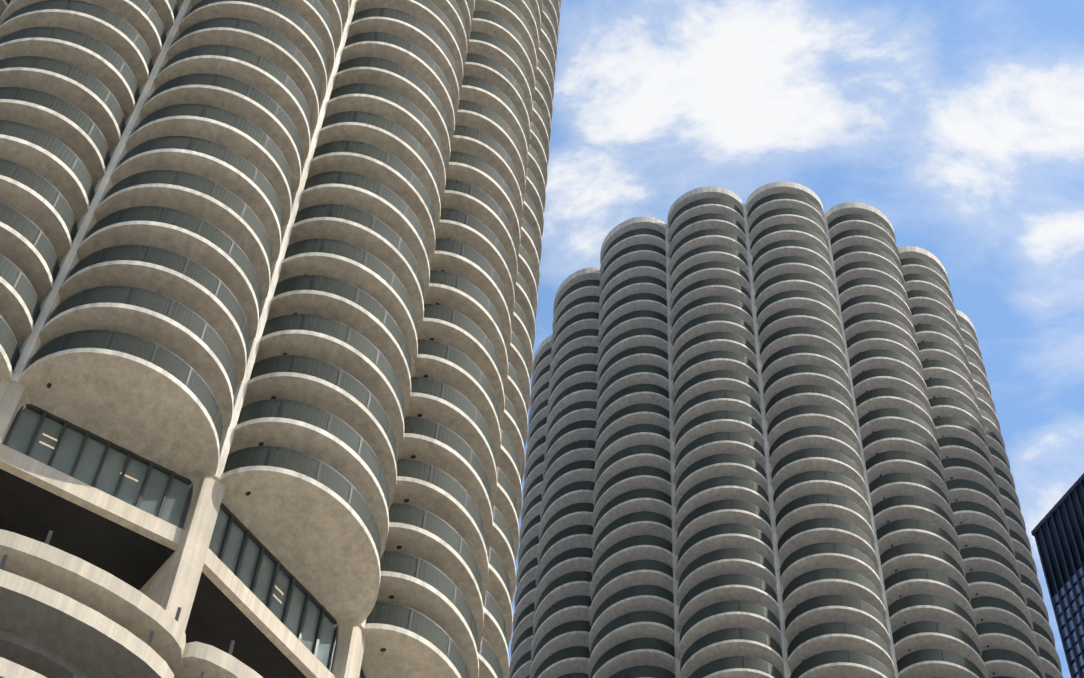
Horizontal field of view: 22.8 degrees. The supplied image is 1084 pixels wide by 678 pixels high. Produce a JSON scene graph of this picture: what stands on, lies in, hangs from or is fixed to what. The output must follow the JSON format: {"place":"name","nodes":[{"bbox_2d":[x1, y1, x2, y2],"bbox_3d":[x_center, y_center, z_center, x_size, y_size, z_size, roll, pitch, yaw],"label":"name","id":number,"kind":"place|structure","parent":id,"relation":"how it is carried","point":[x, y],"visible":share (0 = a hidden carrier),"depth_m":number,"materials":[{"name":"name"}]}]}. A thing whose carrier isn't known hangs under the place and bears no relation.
{"place":"outdoors","nodes":[
{"label":"outdoors","id":0,"kind":"place"},
{"bbox_2d":[508,0,1083,677],"label":"sky","id":1,"kind":"structure","parent":0,"point":[961,122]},
{"label":"ground","id":2,"kind":"structure","parent":0,"visible":0},
{"bbox_2d":[0,0,560,677],"bbox_3d":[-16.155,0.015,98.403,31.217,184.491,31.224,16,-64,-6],"label":"apartment tower","id":3,"kind":"structure","parent":2,"relation":"on","point":[268,286],"depth_m":74.44,"materials":[{"name":"concrete"}]},
{"bbox_2d":[509,181,1063,677],"bbox_3d":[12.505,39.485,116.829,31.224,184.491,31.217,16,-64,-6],"label":"apartment tower","id":4,"kind":"structure","parent":2,"relation":"on","point":[765,439],"depth_m":154.08,"materials":[{"name":"concrete"}]},
{"bbox_2d":[1031,473,1083,677],"bbox_3d":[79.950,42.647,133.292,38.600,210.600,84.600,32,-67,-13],"label":"office building","id":5,"kind":"structure","parent":2,"relation":"on","point":[1057,532],"depth_m":230.52,"materials":[{"name":"black glass"}]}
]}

